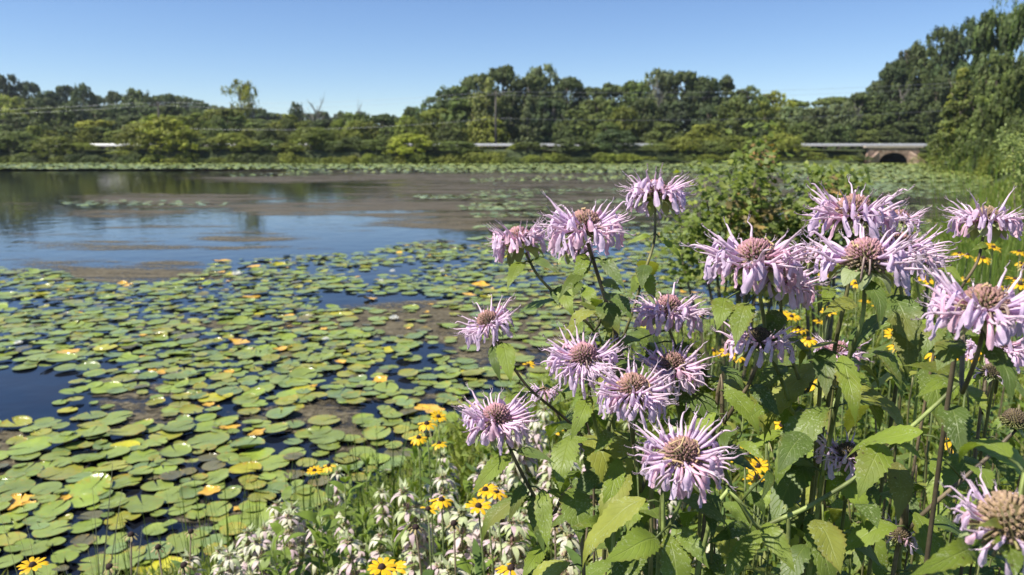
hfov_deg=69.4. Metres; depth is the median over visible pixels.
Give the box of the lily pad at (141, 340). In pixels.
[130,338,151,341]
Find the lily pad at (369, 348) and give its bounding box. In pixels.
[362,346,375,350]
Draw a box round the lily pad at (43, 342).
[28,341,53,344]
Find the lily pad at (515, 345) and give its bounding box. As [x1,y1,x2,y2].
[508,343,524,347]
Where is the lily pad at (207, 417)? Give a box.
[195,413,216,420]
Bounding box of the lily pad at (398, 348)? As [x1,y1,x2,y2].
[390,346,408,351]
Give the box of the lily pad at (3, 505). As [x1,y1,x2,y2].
[0,502,9,509]
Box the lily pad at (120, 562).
[110,551,144,569]
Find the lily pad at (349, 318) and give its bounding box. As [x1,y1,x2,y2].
[337,316,357,320]
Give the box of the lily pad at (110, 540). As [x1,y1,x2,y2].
[106,532,129,544]
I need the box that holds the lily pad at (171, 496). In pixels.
[154,486,180,502]
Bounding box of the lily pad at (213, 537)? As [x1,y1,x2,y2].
[200,534,230,546]
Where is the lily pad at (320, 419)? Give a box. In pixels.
[308,415,339,424]
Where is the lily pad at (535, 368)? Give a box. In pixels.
[527,366,549,371]
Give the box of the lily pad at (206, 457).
[197,453,217,461]
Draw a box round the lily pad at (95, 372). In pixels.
[83,369,106,376]
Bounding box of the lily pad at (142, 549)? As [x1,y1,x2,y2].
[123,546,145,556]
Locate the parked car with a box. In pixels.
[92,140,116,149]
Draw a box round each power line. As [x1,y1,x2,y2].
[165,95,487,107]
[170,91,494,103]
[223,118,492,129]
[498,83,942,92]
[507,111,929,119]
[521,87,942,97]
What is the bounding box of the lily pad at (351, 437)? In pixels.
[336,434,360,441]
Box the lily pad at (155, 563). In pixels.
[132,556,182,574]
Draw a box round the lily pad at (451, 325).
[436,323,457,327]
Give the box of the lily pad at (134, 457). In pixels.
[123,449,158,463]
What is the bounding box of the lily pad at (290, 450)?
[279,447,305,456]
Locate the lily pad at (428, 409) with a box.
[414,404,444,412]
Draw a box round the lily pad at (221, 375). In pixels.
[209,372,231,379]
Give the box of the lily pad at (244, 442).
[230,436,264,447]
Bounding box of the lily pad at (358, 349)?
[347,347,367,352]
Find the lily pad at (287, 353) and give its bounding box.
[279,351,296,356]
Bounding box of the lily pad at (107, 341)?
[97,339,120,343]
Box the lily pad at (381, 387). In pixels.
[373,382,397,391]
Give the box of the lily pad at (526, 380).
[520,379,539,384]
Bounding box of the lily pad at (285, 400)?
[274,395,297,404]
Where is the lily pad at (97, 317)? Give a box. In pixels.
[89,315,107,318]
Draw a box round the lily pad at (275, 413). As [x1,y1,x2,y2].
[266,406,296,418]
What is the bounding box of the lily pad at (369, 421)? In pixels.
[352,417,382,426]
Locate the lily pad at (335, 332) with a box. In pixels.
[321,330,345,336]
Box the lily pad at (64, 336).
[47,335,69,339]
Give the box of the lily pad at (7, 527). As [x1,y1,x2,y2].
[0,525,12,533]
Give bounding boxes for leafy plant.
[254,555,270,574]
[257,526,293,574]
[262,522,308,574]
[268,486,308,573]
[273,500,300,564]
[293,505,344,574]
[303,526,338,573]
[305,506,332,574]
[315,530,357,574]
[327,474,366,569]
[338,464,367,569]
[343,506,376,565]
[347,510,376,569]
[353,455,380,545]
[355,538,379,574]
[357,512,381,555]
[359,562,371,574]
[365,486,388,552]
[370,451,395,530]
[370,520,416,574]
[382,518,399,558]
[391,446,430,573]
[396,500,417,574]
[403,438,447,574]
[420,437,438,496]
[425,438,452,525]
[425,455,444,537]
[429,521,450,574]
[434,457,461,573]
[436,426,460,490]
[448,556,486,574]
[453,475,476,574]
[456,552,497,574]
[471,489,501,573]
[472,441,492,470]
[477,490,506,561]
[489,439,523,517]
[515,529,553,568]
[519,507,548,574]
[521,418,547,519]
[524,445,541,521]
[539,436,554,480]
[546,497,564,558]
[549,528,571,570]
[560,396,583,479]
[566,393,578,468]
[570,465,601,549]
[574,425,597,572]
[583,430,602,528]
[626,407,648,453]
[657,528,689,554]
[666,407,677,434]
[669,503,701,549]
[683,491,718,552]
[716,424,737,540]
[728,353,747,477]
[730,413,765,565]
[734,452,774,570]
[823,394,848,439]
[825,416,846,520]
[833,422,850,503]
[841,514,860,574]
[849,371,879,442]
[858,411,884,517]
[861,339,871,366]
[880,498,904,572]
[901,370,922,425]
[904,357,924,407]
[904,357,929,415]
[905,429,946,556]
[911,403,934,491]
[915,395,926,456]
[928,441,956,540]
[957,367,978,459]
[969,397,978,438]
[1007,399,1023,492]
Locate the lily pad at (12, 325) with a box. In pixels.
[3,322,25,327]
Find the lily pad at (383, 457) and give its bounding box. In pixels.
[360,453,389,463]
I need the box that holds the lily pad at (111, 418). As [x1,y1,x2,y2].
[95,411,132,424]
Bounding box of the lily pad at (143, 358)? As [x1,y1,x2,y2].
[134,356,155,361]
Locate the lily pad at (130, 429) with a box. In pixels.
[106,424,145,435]
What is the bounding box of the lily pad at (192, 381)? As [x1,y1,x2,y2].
[187,377,205,384]
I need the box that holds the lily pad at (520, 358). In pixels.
[515,355,534,361]
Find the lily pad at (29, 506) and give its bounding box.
[12,502,38,512]
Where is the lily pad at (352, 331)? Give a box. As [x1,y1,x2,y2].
[343,329,363,334]
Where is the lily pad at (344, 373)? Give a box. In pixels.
[337,369,355,376]
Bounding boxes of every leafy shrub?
[637,120,836,441]
[770,153,885,406]
[985,123,1023,281]
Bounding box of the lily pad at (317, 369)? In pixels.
[309,366,325,371]
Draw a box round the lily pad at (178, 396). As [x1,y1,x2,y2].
[170,392,193,399]
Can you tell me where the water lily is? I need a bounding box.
[232,270,241,274]
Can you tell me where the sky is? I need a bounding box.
[0,0,1023,133]
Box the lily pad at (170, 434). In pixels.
[148,430,182,440]
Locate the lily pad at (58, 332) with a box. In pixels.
[49,330,71,334]
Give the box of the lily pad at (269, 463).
[256,455,288,470]
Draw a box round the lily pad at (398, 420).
[379,417,402,425]
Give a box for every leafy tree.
[0,74,32,112]
[0,94,43,128]
[0,117,56,136]
[0,124,13,149]
[16,97,65,126]
[18,81,40,98]
[25,125,45,137]
[29,106,77,149]
[34,90,61,106]
[45,102,95,128]
[55,85,77,105]
[56,127,84,149]
[56,132,87,149]
[63,82,101,119]
[65,120,117,149]
[78,108,114,121]
[88,127,112,149]
[93,95,107,118]
[98,103,138,127]
[98,131,128,149]
[99,90,122,119]
[106,115,144,129]
[115,87,154,119]
[124,113,195,148]
[136,103,157,117]
[151,93,182,115]
[153,103,185,116]
[174,95,192,113]
[176,108,204,125]
[187,99,213,120]
[194,108,252,148]
[194,129,211,146]
[203,115,233,149]
[208,104,231,123]
[233,122,266,149]
[240,128,256,140]
[241,107,271,119]
[247,118,268,122]
[250,130,281,141]
[254,111,279,126]
[254,127,281,148]
[259,119,280,131]
[277,118,295,142]
[288,101,303,122]
[299,113,312,120]
[310,111,332,120]
[310,118,333,149]
[327,112,375,135]
[330,119,346,140]
[332,111,347,123]
[340,120,371,147]
[354,110,368,121]
[360,113,396,138]
[361,121,380,149]
[376,127,394,149]
[383,114,401,125]
[390,115,419,135]
[393,115,420,146]
[402,106,416,124]
[411,96,449,137]
[415,108,456,146]
[430,96,483,147]
[431,85,481,120]
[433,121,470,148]
[458,73,503,120]
[463,116,510,149]
[476,64,527,124]
[506,74,555,135]
[524,62,566,125]
[524,96,568,147]
[550,76,588,130]
[551,125,579,146]
[568,86,607,133]
[574,95,621,142]
[586,121,625,149]
[592,82,632,123]
[604,105,643,148]
[617,80,657,135]
[623,98,665,143]
[635,68,681,107]
[640,121,683,149]
[644,101,696,140]
[656,70,712,132]
[685,105,730,131]
[685,124,720,142]
[687,75,728,120]
[706,95,763,148]
[715,74,737,131]
[731,85,770,127]
[738,122,771,139]
[740,101,789,135]
[754,90,798,130]
[770,105,815,146]
[783,99,810,119]
[785,121,823,149]
[796,106,832,146]
[802,96,846,119]
[818,101,865,146]
[818,123,861,149]
[841,91,883,121]
[849,113,898,143]
[859,78,894,127]
[863,58,914,121]
[868,129,910,143]
[870,100,922,143]
[885,39,947,109]
[890,87,941,129]
[895,122,935,149]
[903,74,957,143]
[905,24,965,100]
[924,15,995,99]
[947,122,983,170]
[953,8,1019,100]
[958,47,1023,142]
[963,122,994,174]
[976,66,1023,174]
[981,1,1023,83]
[1008,58,1023,107]
[1010,127,1023,154]
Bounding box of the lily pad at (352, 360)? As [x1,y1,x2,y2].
[338,357,359,362]
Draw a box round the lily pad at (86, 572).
[84,565,114,574]
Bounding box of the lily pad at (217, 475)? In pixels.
[201,468,228,483]
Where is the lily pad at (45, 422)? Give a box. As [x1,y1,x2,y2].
[28,417,61,428]
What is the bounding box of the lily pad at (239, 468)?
[228,461,261,473]
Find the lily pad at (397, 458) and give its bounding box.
[384,455,405,466]
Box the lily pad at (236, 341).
[228,338,249,343]
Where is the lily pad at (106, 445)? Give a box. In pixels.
[93,442,113,448]
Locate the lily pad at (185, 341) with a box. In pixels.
[176,338,196,343]
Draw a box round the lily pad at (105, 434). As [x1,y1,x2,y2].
[86,431,113,438]
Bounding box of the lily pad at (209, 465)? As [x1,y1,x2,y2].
[201,460,225,470]
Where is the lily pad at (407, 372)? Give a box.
[398,369,417,375]
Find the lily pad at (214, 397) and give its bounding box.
[198,393,226,401]
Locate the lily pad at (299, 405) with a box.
[278,403,303,410]
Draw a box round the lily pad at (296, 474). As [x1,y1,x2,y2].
[284,470,305,478]
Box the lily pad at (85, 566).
[78,554,111,570]
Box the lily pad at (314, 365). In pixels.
[304,363,326,367]
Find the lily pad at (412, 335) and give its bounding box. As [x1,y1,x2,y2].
[403,333,422,338]
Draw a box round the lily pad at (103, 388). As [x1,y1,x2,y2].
[91,381,122,393]
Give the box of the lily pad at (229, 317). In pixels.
[222,315,236,318]
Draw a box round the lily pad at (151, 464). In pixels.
[133,461,160,468]
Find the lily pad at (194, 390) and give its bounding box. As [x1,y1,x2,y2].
[179,389,201,392]
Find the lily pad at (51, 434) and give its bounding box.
[26,432,58,439]
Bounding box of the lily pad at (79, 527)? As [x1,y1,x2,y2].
[69,518,101,532]
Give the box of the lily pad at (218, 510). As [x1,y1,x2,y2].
[202,501,231,515]
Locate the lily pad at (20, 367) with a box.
[12,363,36,369]
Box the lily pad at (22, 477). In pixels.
[5,475,30,483]
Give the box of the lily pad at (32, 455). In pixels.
[10,452,40,459]
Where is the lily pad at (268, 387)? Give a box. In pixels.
[247,384,273,393]
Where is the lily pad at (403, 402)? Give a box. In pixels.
[395,398,415,405]
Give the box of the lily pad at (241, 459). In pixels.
[228,456,250,463]
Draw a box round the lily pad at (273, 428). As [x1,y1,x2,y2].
[262,422,288,432]
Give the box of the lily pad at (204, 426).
[192,420,220,430]
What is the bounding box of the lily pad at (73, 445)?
[65,441,87,448]
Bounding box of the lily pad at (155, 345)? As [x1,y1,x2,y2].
[142,343,162,347]
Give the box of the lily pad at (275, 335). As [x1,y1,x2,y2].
[272,332,289,337]
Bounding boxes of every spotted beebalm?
[178,548,206,574]
[210,538,233,574]
[215,566,231,574]
[216,543,247,574]
[219,544,235,572]
[234,535,261,574]
[236,523,260,574]
[240,531,264,574]
[244,568,257,574]
[247,527,281,574]
[255,519,273,558]
[262,543,281,574]
[265,497,286,570]
[275,510,285,567]
[276,504,301,574]
[280,498,307,564]
[281,503,305,574]
[290,536,312,574]
[298,509,315,574]
[303,518,327,574]
[321,465,346,569]
[327,563,345,574]
[334,506,359,569]
[336,493,354,564]
[336,531,365,574]
[337,556,350,574]
[351,543,372,572]
[367,527,394,574]
[373,484,393,555]
[390,477,431,573]
[402,498,429,574]
[402,540,423,574]
[415,511,437,569]
[415,520,437,568]
[423,474,457,570]
[427,554,448,574]
[430,463,464,573]
[438,446,469,535]
[438,554,466,574]
[444,499,480,563]
[461,497,495,574]
[463,454,491,535]
[463,465,488,559]
[464,497,482,563]
[470,511,501,569]
[483,527,507,574]
[487,481,501,568]
[488,481,510,553]
[491,550,519,574]
[494,509,528,574]
[496,470,513,528]
[496,532,524,574]
[503,430,531,549]
[504,513,531,573]
[505,424,540,513]
[507,480,545,553]
[513,509,528,550]
[524,412,549,484]
[529,457,557,560]
[533,448,554,561]
[536,402,558,488]
[544,463,580,556]
[550,484,580,556]
[552,502,563,556]
[553,523,579,574]
[557,540,580,574]
[580,430,599,531]
[624,419,640,451]
[657,497,679,537]
[672,429,694,562]
[680,491,695,558]
[692,523,718,566]
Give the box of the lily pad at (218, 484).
[206,482,224,490]
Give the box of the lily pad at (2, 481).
[0,478,14,486]
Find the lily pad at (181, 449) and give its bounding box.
[159,443,191,456]
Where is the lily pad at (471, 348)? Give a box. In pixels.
[458,345,476,350]
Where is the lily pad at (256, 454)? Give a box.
[238,447,274,461]
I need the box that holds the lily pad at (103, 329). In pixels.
[91,327,117,331]
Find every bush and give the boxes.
[0,131,41,150]
[0,140,12,150]
[0,155,15,162]
[8,152,37,162]
[11,140,44,150]
[17,155,51,162]
[29,136,87,156]
[47,155,73,162]
[61,153,87,162]
[64,143,99,150]
[76,155,106,162]
[91,157,113,162]
[105,150,135,155]
[112,121,169,153]
[115,155,137,162]
[121,152,144,162]
[128,116,203,153]
[141,153,166,162]
[160,157,186,162]
[167,138,201,150]
[174,151,202,162]
[178,137,231,151]
[190,158,217,162]
[202,132,255,150]
[203,157,229,162]
[224,153,243,162]
[230,141,269,152]
[234,153,259,162]
[249,139,285,151]
[253,155,280,162]
[273,143,304,152]
[274,152,302,163]
[285,127,332,151]
[290,157,314,163]
[305,158,327,162]
[316,141,350,150]
[316,157,344,163]
[330,136,370,149]
[339,155,366,163]
[353,139,392,151]
[358,153,381,163]
[370,155,397,163]
[382,133,433,155]
[393,155,421,162]
[405,152,433,163]
[414,140,452,149]
[427,156,445,161]
[434,141,479,152]
[436,152,468,162]
[457,151,485,163]
[471,152,491,162]
[481,152,509,163]
[499,156,524,163]
[507,142,525,149]
[509,142,550,149]
[520,154,541,162]
[540,152,566,161]
[552,136,591,151]
[552,153,572,160]
[568,156,594,162]
[577,143,608,150]
[589,129,639,151]
[590,152,610,162]
[597,153,625,163]
[610,153,641,161]
[637,142,678,151]
[640,156,657,159]
[652,157,683,160]
[656,136,709,152]
[669,152,696,160]
[683,154,711,161]
[688,140,732,153]
[696,153,722,161]
[712,135,754,151]
[718,153,742,159]
[739,137,780,154]
[755,132,809,153]
[756,153,785,161]
[786,157,808,160]
[794,152,829,159]
[829,155,863,160]
[841,156,874,161]
[849,129,883,148]
[894,135,920,143]
[906,152,936,163]
[915,131,935,149]
[922,144,938,153]
[935,140,965,168]
[957,149,977,171]
[973,149,1014,175]
[984,117,1023,178]
[994,158,1018,173]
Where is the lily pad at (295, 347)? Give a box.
[286,343,305,350]
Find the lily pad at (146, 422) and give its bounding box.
[133,419,153,426]
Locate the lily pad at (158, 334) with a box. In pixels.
[145,331,167,338]
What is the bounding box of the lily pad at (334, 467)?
[324,463,342,473]
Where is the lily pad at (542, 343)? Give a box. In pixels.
[529,341,552,345]
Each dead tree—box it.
[302,93,330,126]
[542,108,557,147]
[649,76,665,115]
[852,101,862,119]
[890,84,910,102]
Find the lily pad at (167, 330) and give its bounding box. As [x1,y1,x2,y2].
[151,328,173,333]
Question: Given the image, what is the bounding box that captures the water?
[0,169,1002,574]
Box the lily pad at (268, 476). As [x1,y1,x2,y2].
[255,473,275,479]
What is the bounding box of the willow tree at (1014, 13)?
[988,0,1023,70]
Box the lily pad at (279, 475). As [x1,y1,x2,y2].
[273,471,292,481]
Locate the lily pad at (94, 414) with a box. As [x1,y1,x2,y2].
[75,411,107,419]
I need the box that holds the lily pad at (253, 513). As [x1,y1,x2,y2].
[239,506,273,526]
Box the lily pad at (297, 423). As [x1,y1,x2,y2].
[284,420,304,427]
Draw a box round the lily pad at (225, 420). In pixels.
[214,416,237,425]
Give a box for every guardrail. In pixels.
[61,144,311,149]
[409,144,652,149]
[792,144,927,149]
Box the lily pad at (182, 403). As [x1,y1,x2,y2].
[168,401,189,407]
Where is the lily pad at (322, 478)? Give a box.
[308,475,330,485]
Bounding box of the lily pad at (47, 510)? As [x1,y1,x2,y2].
[33,500,70,517]
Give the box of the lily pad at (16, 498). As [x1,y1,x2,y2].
[8,493,34,503]
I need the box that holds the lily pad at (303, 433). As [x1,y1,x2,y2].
[294,429,311,437]
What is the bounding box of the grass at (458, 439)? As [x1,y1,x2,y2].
[2,171,1023,574]
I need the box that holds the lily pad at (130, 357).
[116,355,138,361]
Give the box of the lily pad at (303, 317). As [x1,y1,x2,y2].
[291,314,312,321]
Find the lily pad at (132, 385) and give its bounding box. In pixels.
[124,382,149,388]
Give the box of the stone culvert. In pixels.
[860,146,926,163]
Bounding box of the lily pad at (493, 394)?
[491,392,506,398]
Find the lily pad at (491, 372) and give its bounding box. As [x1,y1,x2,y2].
[481,369,496,375]
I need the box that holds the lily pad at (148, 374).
[136,371,157,378]
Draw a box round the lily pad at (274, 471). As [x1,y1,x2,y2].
[262,470,282,473]
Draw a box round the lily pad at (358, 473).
[346,472,367,480]
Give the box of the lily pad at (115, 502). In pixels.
[98,497,127,508]
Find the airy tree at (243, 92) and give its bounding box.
[220,79,263,120]
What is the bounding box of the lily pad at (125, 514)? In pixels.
[104,510,140,524]
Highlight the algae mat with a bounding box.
[0,168,970,566]
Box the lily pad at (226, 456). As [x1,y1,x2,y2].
[217,452,238,461]
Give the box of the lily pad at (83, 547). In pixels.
[65,544,88,552]
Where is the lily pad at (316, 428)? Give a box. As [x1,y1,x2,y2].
[307,425,331,433]
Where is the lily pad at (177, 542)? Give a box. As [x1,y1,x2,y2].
[163,530,207,552]
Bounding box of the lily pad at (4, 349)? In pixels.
[0,347,15,351]
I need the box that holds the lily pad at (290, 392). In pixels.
[276,389,301,397]
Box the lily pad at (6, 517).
[0,512,27,522]
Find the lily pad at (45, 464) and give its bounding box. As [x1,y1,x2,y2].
[39,460,60,469]
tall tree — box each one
[35,130,64,149]
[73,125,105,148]
[179,112,210,131]
[223,115,248,133]
[267,113,306,148]
[287,120,321,149]
[312,121,333,147]
[463,77,509,146]
[493,92,532,146]
[552,109,593,148]
[949,93,995,171]
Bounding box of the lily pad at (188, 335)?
[176,333,199,338]
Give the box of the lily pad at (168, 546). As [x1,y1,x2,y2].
[135,541,172,559]
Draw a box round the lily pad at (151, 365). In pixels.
[142,362,168,367]
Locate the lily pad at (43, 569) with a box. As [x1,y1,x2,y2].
[20,564,59,574]
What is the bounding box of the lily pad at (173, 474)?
[159,470,184,479]
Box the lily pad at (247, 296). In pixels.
[238,295,260,297]
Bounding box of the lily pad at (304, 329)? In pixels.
[291,326,314,331]
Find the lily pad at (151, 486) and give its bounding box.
[141,480,173,490]
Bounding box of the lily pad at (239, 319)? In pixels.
[232,315,252,323]
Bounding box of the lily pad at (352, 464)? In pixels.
[336,461,363,470]
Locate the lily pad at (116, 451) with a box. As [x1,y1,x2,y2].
[98,446,129,458]
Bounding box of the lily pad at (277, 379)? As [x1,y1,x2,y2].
[269,375,290,383]
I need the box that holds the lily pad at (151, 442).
[141,437,166,445]
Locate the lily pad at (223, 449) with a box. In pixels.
[216,445,237,452]
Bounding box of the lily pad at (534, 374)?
[526,372,546,377]
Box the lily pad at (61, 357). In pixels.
[44,353,77,361]
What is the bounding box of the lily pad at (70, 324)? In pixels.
[61,321,84,327]
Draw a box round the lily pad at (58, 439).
[47,433,81,442]
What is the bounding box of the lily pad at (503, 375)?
[500,372,521,379]
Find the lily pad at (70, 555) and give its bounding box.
[51,551,78,562]
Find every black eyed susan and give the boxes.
[17,557,48,574]
[103,563,117,574]
[124,531,137,574]
[150,544,164,574]
[170,529,196,574]
[178,561,192,574]
[298,465,322,574]
[322,463,343,548]
[367,557,397,574]
[390,560,406,574]
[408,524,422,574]
[409,434,441,566]
[417,441,446,560]
[418,420,456,574]
[420,410,455,561]
[420,505,439,574]
[430,496,453,574]
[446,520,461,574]
[464,402,480,503]
[464,498,490,574]
[473,484,497,574]
[487,489,506,574]
[495,563,515,574]
[521,361,537,539]
[528,428,563,574]
[550,520,562,559]
[563,495,596,571]
[699,315,723,386]
[707,348,720,433]
[719,349,740,522]
[722,444,766,562]
[723,354,757,518]
[731,447,759,574]
[742,471,769,574]
[746,457,767,566]
[748,477,765,565]
[760,312,800,570]
[760,488,772,573]
[763,310,791,566]
[764,326,807,564]
[766,421,782,569]
[778,303,800,365]
[797,336,817,544]
[799,326,818,406]
[803,319,825,404]
[810,273,827,407]
[815,308,843,420]
[834,393,844,499]
[836,279,857,471]
[840,295,859,431]
[841,290,858,411]
[846,300,872,431]
[849,284,854,333]
[851,328,893,514]
[853,328,887,435]
[854,354,894,518]
[855,305,874,522]
[871,344,907,574]
[882,292,918,461]
[887,279,931,565]
[897,276,933,499]
[908,271,939,508]
[920,251,965,466]
[921,347,981,540]
[922,353,955,525]
[927,253,972,470]
[939,243,1000,539]
[944,438,953,542]
[945,256,990,538]
[952,362,1004,525]
[971,276,1022,491]
[977,286,1010,468]
[980,286,1014,489]
[988,265,1023,494]
[991,250,1023,493]
[994,261,1023,438]
[996,282,1023,489]
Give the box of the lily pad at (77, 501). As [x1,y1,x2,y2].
[70,493,98,506]
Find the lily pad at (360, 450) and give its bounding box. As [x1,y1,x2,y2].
[349,446,375,456]
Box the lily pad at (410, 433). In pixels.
[402,431,424,439]
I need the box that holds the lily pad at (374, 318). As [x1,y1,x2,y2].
[368,316,387,320]
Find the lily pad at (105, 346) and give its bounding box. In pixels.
[93,344,117,349]
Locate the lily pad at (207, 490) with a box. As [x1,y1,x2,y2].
[198,485,219,494]
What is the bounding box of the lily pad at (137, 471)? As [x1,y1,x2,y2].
[128,466,153,474]
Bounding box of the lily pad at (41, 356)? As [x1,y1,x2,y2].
[24,353,54,360]
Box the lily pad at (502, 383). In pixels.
[494,380,518,386]
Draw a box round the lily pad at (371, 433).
[362,426,390,439]
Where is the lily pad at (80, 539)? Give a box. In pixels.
[70,534,95,546]
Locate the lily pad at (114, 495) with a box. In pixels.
[100,492,125,502]
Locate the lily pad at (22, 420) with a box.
[0,415,31,427]
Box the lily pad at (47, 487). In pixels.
[30,481,61,494]
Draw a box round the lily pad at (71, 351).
[57,349,79,352]
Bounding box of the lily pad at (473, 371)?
[461,369,484,374]
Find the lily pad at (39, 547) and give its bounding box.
[20,541,51,555]
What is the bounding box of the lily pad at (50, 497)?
[37,494,59,502]
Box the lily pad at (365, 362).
[354,359,375,364]
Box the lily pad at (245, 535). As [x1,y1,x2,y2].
[235,530,253,539]
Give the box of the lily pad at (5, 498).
[0,496,12,501]
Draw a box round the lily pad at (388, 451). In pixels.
[384,447,412,456]
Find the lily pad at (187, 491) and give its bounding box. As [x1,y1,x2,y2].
[179,485,203,498]
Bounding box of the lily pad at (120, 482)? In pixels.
[102,475,141,488]
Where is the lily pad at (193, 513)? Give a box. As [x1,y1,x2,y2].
[185,508,207,518]
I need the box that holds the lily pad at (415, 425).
[399,422,419,428]
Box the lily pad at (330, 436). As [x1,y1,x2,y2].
[309,430,344,443]
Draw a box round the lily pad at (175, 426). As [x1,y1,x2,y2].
[160,421,194,430]
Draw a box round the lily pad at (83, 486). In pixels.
[68,474,111,497]
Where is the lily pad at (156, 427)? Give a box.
[142,424,164,431]
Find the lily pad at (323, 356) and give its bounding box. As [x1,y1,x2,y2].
[309,352,333,359]
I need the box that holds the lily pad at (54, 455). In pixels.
[40,451,70,460]
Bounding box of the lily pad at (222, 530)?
[219,522,245,534]
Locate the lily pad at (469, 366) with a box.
[460,363,478,368]
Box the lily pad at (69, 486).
[58,484,73,494]
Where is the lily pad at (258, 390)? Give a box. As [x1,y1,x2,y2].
[241,388,264,398]
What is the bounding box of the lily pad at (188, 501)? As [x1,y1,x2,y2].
[174,496,198,506]
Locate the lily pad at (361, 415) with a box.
[352,413,373,419]
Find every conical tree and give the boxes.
[513,101,544,148]
[917,79,973,169]
[930,67,972,168]
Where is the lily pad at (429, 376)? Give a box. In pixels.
[417,374,437,378]
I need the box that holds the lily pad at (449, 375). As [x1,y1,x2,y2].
[436,372,460,377]
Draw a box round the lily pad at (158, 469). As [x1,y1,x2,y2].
[152,464,176,473]
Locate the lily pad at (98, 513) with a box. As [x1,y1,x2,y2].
[76,510,102,519]
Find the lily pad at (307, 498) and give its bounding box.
[290,487,326,507]
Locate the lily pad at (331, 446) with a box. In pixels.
[317,440,339,449]
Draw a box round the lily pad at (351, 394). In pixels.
[341,392,360,397]
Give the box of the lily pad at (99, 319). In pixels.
[88,317,109,321]
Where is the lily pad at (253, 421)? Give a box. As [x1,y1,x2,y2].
[242,419,262,422]
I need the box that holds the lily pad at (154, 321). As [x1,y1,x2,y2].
[146,319,167,324]
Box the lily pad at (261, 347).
[255,344,276,350]
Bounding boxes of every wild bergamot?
[448,292,681,544]
[451,382,592,574]
[483,216,624,553]
[527,381,628,562]
[530,189,700,574]
[534,319,668,572]
[541,228,664,494]
[551,432,656,559]
[563,163,698,559]
[571,346,684,574]
[583,403,748,574]
[587,505,598,565]
[588,526,647,561]
[591,528,656,563]
[603,520,643,574]
[615,278,774,574]
[627,334,757,568]
[653,319,804,574]
[679,214,837,574]
[686,416,761,574]
[691,434,805,574]
[695,379,958,574]
[701,544,723,574]
[702,411,757,572]
[707,444,772,574]
[740,260,904,574]
[740,535,773,574]
[746,444,779,574]
[758,235,871,546]
[763,174,918,563]
[774,216,937,574]
[777,426,921,574]
[806,223,961,574]
[807,398,888,574]
[807,504,918,574]
[809,332,874,518]
[811,401,853,568]
[814,504,823,574]
[816,469,856,574]
[825,421,852,574]
[829,499,864,574]
[844,417,915,560]
[845,361,1023,574]
[846,256,1023,574]
[847,482,917,574]
[857,231,980,572]
[861,205,932,541]
[871,185,1023,574]
[882,538,923,564]
[887,465,927,574]
[891,377,965,564]
[900,363,1023,574]
[902,425,956,572]
[911,442,1023,574]
[915,511,929,563]
[925,392,991,539]
[926,445,1019,574]
[937,491,971,544]
[951,328,1023,574]
[952,465,1004,574]
[953,380,1015,574]
[966,417,1023,574]
[969,438,988,574]
[983,561,997,567]
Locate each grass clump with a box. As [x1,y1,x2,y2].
[0,463,112,574]
[18,492,185,574]
[50,488,312,574]
[120,456,337,574]
[186,445,398,574]
[326,440,375,521]
[345,397,444,550]
[619,283,755,435]
[640,246,782,426]
[672,270,859,438]
[870,253,1023,376]
[903,236,1023,362]
[910,129,1023,292]
[922,128,1023,336]
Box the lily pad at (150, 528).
[142,522,167,534]
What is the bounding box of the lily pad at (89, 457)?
[70,453,105,461]
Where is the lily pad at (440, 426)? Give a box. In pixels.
[425,424,442,430]
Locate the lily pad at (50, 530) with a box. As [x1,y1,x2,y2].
[32,520,70,537]
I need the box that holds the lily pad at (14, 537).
[0,532,26,545]
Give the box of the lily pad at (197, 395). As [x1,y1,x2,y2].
[188,392,208,398]
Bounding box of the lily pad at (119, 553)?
[99,551,124,564]
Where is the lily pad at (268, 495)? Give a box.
[248,491,275,501]
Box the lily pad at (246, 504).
[238,500,266,511]
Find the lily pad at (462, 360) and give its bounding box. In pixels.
[455,357,475,363]
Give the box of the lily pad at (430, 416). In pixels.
[426,411,446,422]
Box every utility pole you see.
[149,102,164,148]
[487,91,503,149]
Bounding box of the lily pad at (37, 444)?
[5,436,51,454]
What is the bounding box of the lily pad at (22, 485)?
[0,479,35,495]
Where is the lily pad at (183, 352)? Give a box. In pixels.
[169,350,192,354]
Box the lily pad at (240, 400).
[232,393,258,404]
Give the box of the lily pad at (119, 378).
[111,374,135,381]
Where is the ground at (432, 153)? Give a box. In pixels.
[0,129,1023,571]
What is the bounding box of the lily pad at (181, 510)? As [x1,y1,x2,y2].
[168,505,191,514]
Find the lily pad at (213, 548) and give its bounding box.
[203,542,226,554]
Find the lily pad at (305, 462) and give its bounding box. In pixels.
[296,458,316,466]
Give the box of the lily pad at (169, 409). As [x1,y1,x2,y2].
[161,405,180,413]
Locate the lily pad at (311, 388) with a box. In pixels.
[293,385,314,390]
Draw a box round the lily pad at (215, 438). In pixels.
[187,432,229,448]
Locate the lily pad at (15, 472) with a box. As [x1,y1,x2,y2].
[4,462,42,477]
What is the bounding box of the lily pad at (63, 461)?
[52,457,72,466]
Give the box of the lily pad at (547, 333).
[538,331,555,336]
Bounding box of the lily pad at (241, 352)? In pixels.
[232,347,255,356]
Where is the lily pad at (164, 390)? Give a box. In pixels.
[158,386,183,392]
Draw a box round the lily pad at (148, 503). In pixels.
[120,495,163,511]
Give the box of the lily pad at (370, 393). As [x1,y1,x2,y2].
[361,391,380,395]
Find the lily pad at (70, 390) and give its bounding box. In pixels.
[59,388,82,393]
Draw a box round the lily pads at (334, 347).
[0,219,939,570]
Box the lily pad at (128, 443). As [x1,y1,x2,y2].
[108,440,139,450]
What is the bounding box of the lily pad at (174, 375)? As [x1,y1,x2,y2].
[162,373,188,378]
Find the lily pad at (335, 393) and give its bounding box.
[324,389,354,397]
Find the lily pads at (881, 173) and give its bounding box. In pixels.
[0,162,996,242]

